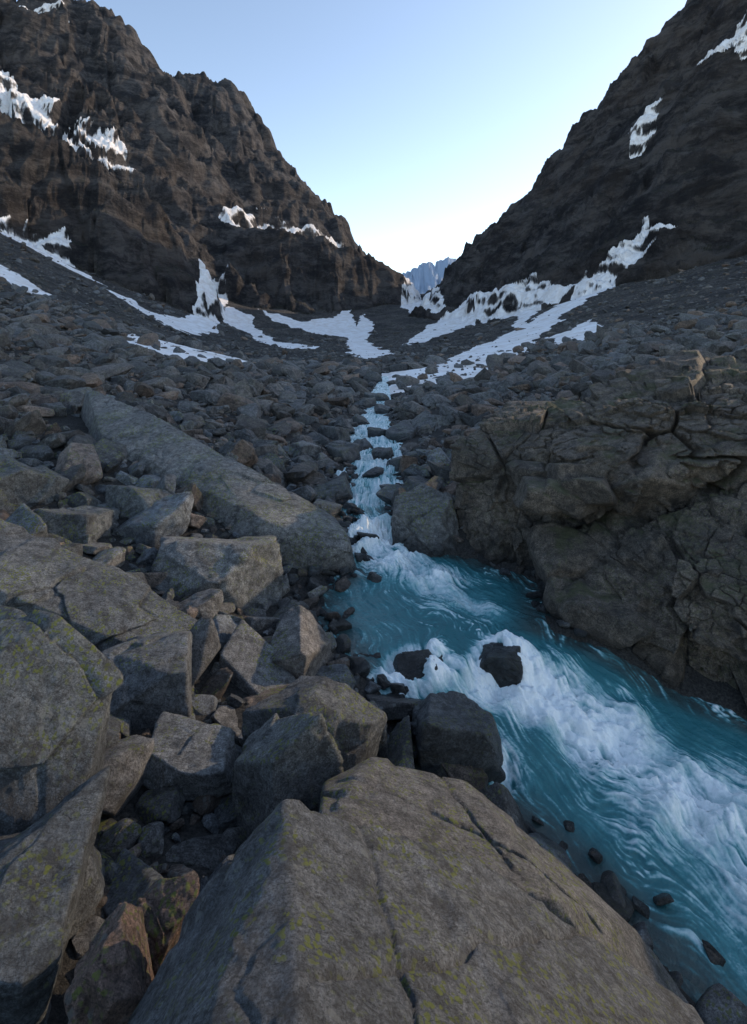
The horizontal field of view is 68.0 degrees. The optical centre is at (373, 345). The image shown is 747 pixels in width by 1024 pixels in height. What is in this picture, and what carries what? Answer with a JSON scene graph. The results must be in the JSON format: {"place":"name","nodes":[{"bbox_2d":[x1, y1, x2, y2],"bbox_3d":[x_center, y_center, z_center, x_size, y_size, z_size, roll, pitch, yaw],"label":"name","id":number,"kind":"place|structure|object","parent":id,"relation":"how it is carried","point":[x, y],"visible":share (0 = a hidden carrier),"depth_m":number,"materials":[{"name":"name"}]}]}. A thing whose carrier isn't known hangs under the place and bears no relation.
{"place":"outdoors","nodes":[
{"label":"outdoors","id":0,"kind":"place"},
{"bbox_2d":[16,0,686,272],"label":"sky","id":1,"kind":"structure","parent":0,"point":[420,123],"materials":[{"name":"blue"}]},
{"bbox_2d":[359,652,380,657],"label":"river boulder","id":2,"kind":"object","parent":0,"point":[377,655],"visible":0.18,"depth_m":7.54,"materials":[{"name":"stone"}]},
{"bbox_2d":[0,0,746,1023],"bbox_3d":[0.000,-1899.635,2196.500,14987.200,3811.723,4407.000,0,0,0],"label":"valley terrain","id":3,"kind":"structure","parent":0,"point":[126,162],"depth_m":333.27,"materials":[{"name":"grey stone"}]},
{"bbox_2d":[0,454,68,514],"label":"boulder","id":4,"kind":"object","parent":3,"relation":"on","point":[21,483],"visible":0.78,"depth_m":9.45,"materials":[{"name":"stone"}]},
{"bbox_2d":[0,765,110,1023],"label":"boulder","id":5,"kind":"object","parent":3,"relation":"on","point":[43,862],"visible":1,"depth_m":3.11,"materials":[{"name":"stone"}]},
{"bbox_2d":[0,605,122,834],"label":"boulder","id":6,"kind":"object","parent":3,"relation":"on","point":[61,679],"visible":0.79,"depth_m":4.07,"materials":[{"name":"stone"}]},
{"bbox_2d":[33,505,120,540],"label":"boulder","id":7,"kind":"object","parent":3,"relation":"on","point":[70,524],"visible":0.45,"depth_m":8.72,"materials":[{"name":"stone"}]},
{"bbox_2d":[0,519,197,651],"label":"boulder","id":8,"kind":"object","parent":3,"relation":"on","point":[100,607],"visible":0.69,"depth_m":6.65,"materials":[{"name":"stone"}]},
{"bbox_2d":[64,902,154,1023],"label":"boulder","id":9,"kind":"object","parent":3,"relation":"on","point":[113,978],"visible":0.91,"depth_m":2.71,"materials":[{"name":"stone"}]},
{"bbox_2d":[104,485,169,518],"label":"boulder","id":10,"kind":"object","parent":3,"relation":"on","point":[130,501],"visible":0.33,"depth_m":9.80,"materials":[{"name":"stone"}]},
{"bbox_2d":[101,627,193,731],"bbox_3d":[-2.430,3.679,5.841,1.059,1.118,1.107,0,0,-17],"label":"boulder","id":11,"kind":"object","parent":3,"relation":"on","point":[154,667],"visible":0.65,"depth_m":5.51,"materials":[{"name":"stone"}]},
{"bbox_2d":[136,874,199,975],"bbox_3d":[-1.250,3.450,3.296,0.415,0.500,0.369,0,0,37],"label":"boulder","id":12,"kind":"object","parent":3,"relation":"on","point":[165,904],"visible":0.58,"depth_m":3.21,"materials":[{"name":"stone"}]},
{"bbox_2d":[142,712,238,800],"bbox_3d":[-1.652,3.689,5.003,0.895,0.379,0.732,0,0,0],"label":"boulder","id":13,"kind":"object","parent":3,"relation":"on","point":[193,759],"visible":0.79,"depth_m":4.82,"materials":[{"name":"stone"}]},
{"bbox_2d":[150,536,282,610],"bbox_3d":[-2.414,3.612,8.611,2.005,1.325,1.498,0,0,-26],"label":"boulder","id":14,"kind":"object","parent":3,"relation":"on","point":[243,573],"visible":0.73,"depth_m":8.22,"materials":[{"name":"stone"}]},
{"bbox_2d":[81,390,356,572],"bbox_3d":[-4.456,2.866,11.993,9.461,3.329,2.288,0,0,31],"label":"boulder","id":15,"kind":"object","parent":3,"relation":"on","point":[243,500],"visible":0.48,"depth_m":10.99,"materials":[{"name":"stone"}]},
{"bbox_2d":[232,712,343,836],"bbox_3d":[-0.749,3.653,4.718,1.029,1.306,0.730,0,0,34],"label":"boulder","id":16,"kind":"object","parent":3,"relation":"on","point":[295,757],"visible":0.67,"depth_m":4.50,"materials":[{"name":"stone"}]},
{"bbox_2d":[270,605,333,678],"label":"boulder","id":17,"kind":"object","parent":3,"relation":"on","point":[301,643],"visible":0.54,"depth_m":6.84,"materials":[{"name":"stone"}]},
{"bbox_2d":[242,675,386,771],"bbox_3d":[-0.556,3.870,5.324,1.081,1.180,0.999,0,0,32],"label":"boulder","id":18,"kind":"object","parent":3,"relation":"on","point":[355,722],"visible":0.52,"depth_m":5.19,"materials":[{"name":"stone"}]},
{"bbox_2d":[313,476,352,504],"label":"river boulder","id":19,"kind":"object","parent":3,"relation":"on","point":[339,488],"visible":0.36,"depth_m":12.84,"materials":[{"name":"stone"}]},
{"bbox_2d":[317,426,350,441],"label":"river boulder","id":20,"kind":"object","parent":3,"relation":"on","point":[333,433],"visible":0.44,"depth_m":19.38,"materials":[{"name":"stone"}]},
{"bbox_2d":[327,440,360,463],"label":"river boulder","id":21,"kind":"object","parent":3,"relation":"on","point":[347,452],"visible":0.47,"depth_m":16.64,"materials":[{"name":"stone"}]},
{"bbox_2d":[0,388,706,1023],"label":"talus stones","id":22,"kind":"object","parent":3,"relation":"on","point":[120,834],"visible":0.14,"depth_m":4.95,"materials":[{"name":"stone"}]},
{"bbox_2d":[352,397,376,407],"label":"river boulder","id":23,"kind":"object","parent":3,"relation":"on","point":[367,402],"visible":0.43,"depth_m":29.59,"materials":[{"name":"stone"}]},
{"bbox_2d":[0,378,746,1023],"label":"talus boulders","id":24,"kind":"object","parent":3,"relation":"on","point":[248,666],"visible":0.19,"depth_m":6.66,"materials":[{"name":"stone"}]},
{"bbox_2d":[0,327,746,511],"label":"scree boulders","id":25,"kind":"object","parent":3,"relation":"on","point":[291,411],"visible":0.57,"depth_m":20.86,"materials":[{"name":"grey stone"}]},
{"bbox_2d":[0,276,746,415],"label":"scree boulders","id":26,"kind":"object","parent":3,"relation":"on","point":[691,328],"visible":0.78,"depth_m":44.38,"materials":[{"name":"grey stone"}]},
{"bbox_2d":[364,392,388,400],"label":"river boulder","id":27,"kind":"object","parent":3,"relation":"on","point":[381,397],"visible":0.34,"depth_m":32.69,"materials":[{"name":"stone"}]},
{"bbox_2d":[370,701,387,757],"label":"boulder","id":28,"kind":"object","parent":3,"relation":"on","point":[383,750],"visible":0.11,"depth_m":5.99,"materials":[{"name":"stone"}]},
{"bbox_2d":[374,403,390,413],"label":"river boulder","id":29,"kind":"object","parent":3,"relation":"on","point":[381,408],"visible":0.43,"depth_m":27.20,"materials":[{"name":"stone"}]},
{"bbox_2d":[379,484,400,487],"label":"river boulder","id":30,"kind":"object","parent":3,"relation":"on","point":[382,485],"visible":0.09,"depth_m":13.70,"materials":[{"name":"stone"}]},
{"bbox_2d":[386,455,424,471],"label":"river boulder","id":31,"kind":"object","parent":3,"relation":"on","point":[395,462],"visible":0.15,"depth_m":15.85,"materials":[{"name":"stone"}]},
{"bbox_2d":[127,799,703,1023],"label":"foreground boulder","id":32,"kind":"object","parent":3,"relation":"on","point":[299,912],"visible":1,"depth_m":2.65,"materials":[{"name":"stone"}]},
{"bbox_2d":[402,475,444,490],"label":"river boulder","id":33,"kind":"object","parent":3,"relation":"on","point":[411,483],"visible":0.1,"depth_m":12.96,"materials":[{"name":"stone"}]},
{"bbox_2d":[391,484,458,557],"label":"bank boulder","id":34,"kind":"object","parent":3,"relation":"on","point":[424,519],"visible":0.7,"depth_m":10.80,"materials":[{"name":"stone"}]},
{"bbox_2d":[414,764,447,777],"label":"river boulder","id":35,"kind":"object","parent":3,"relation":"on","point":[438,771],"visible":0.12,"depth_m":5.95,"materials":[{"name":"stone"}]},
{"bbox_2d":[410,691,505,783],"bbox_3d":[0.951,4.508,6.370,1.055,0.975,0.955,0,0,0],"label":"river boulder","id":36,"kind":"object","parent":3,"relation":"on","point":[452,727],"visible":0.83,"depth_m":6.06,"materials":[{"name":"stone"}]},
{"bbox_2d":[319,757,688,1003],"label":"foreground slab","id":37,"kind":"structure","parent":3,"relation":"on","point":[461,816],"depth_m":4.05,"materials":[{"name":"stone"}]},
{"bbox_2d":[306,462,725,966],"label":"shore stones","id":38,"kind":"object","parent":3,"relation":"on","point":[337,623],"visible":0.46,"depth_m":7.69,"materials":[{"name":"stone"}]},
{"bbox_2d":[449,348,746,705],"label":"bedrock outcrop","id":39,"kind":"object","parent":3,"relation":"on","point":[612,510],"visible":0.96,"depth_m":9.19,"materials":[{"name":"grey stone"}]},
{"bbox_2d":[0,230,746,367],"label":"scree field","id":40,"kind":"structure","parent":0,"point":[104,308],"depth_m":159.96,"materials":[{"name":"grey stone"}]},
{"bbox_2d":[317,376,746,1005],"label":"river water","id":41,"kind":"structure","parent":0,"point":[635,774],"depth_m":6.78,"materials":[{"name":"blue liquid"}]},
{"bbox_2d":[342,502,364,511],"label":"river boulder","id":42,"kind":"object","parent":41,"relation":"in","point":[346,505],"visible":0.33,"depth_m":12.33,"materials":[{"name":"stone"}]},
{"bbox_2d":[351,414,369,424],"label":"river boulder","id":43,"kind":"object","parent":41,"relation":"in","point":[360,419],"visible":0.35,"depth_m":23.64,"materials":[{"name":"stone"}]},
{"bbox_2d":[353,438,372,450],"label":"river boulder","id":44,"kind":"object","parent":41,"relation":"in","point":[365,443],"visible":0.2,"depth_m":18.51,"materials":[{"name":"stone"}]},
{"bbox_2d":[362,466,383,477],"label":"river boulder","id":45,"kind":"object","parent":41,"relation":"in","point":[376,471],"visible":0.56,"depth_m":14.90,"materials":[{"name":"stone"}]},
{"bbox_2d":[367,427,385,437],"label":"river boulder","id":46,"kind":"object","parent":41,"relation":"in","point":[374,431],"visible":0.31,"depth_m":20.81,"materials":[{"name":"stone"}]},
{"bbox_2d":[371,447,393,459],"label":"river boulder","id":47,"kind":"object","parent":41,"relation":"in","point":[382,453],"visible":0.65,"depth_m":17.02,"materials":[{"name":"stone"}]},
{"bbox_2d":[385,420,417,440],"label":"river boulder","id":48,"kind":"object","parent":41,"relation":"in","point":[401,430],"visible":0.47,"depth_m":20.16,"materials":[{"name":"stone"}]},
{"bbox_2d":[393,649,437,680],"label":"river boulder","id":49,"kind":"object","parent":41,"relation":"in","point":[408,665],"visible":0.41,"depth_m":7.33,"materials":[{"name":"stone"}]},
{"bbox_2d":[479,642,522,687],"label":"river boulder","id":50,"kind":"object","parent":41,"relation":"in","point":[500,663],"visible":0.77,"depth_m":7.39,"materials":[{"name":"stone"}]}
]}

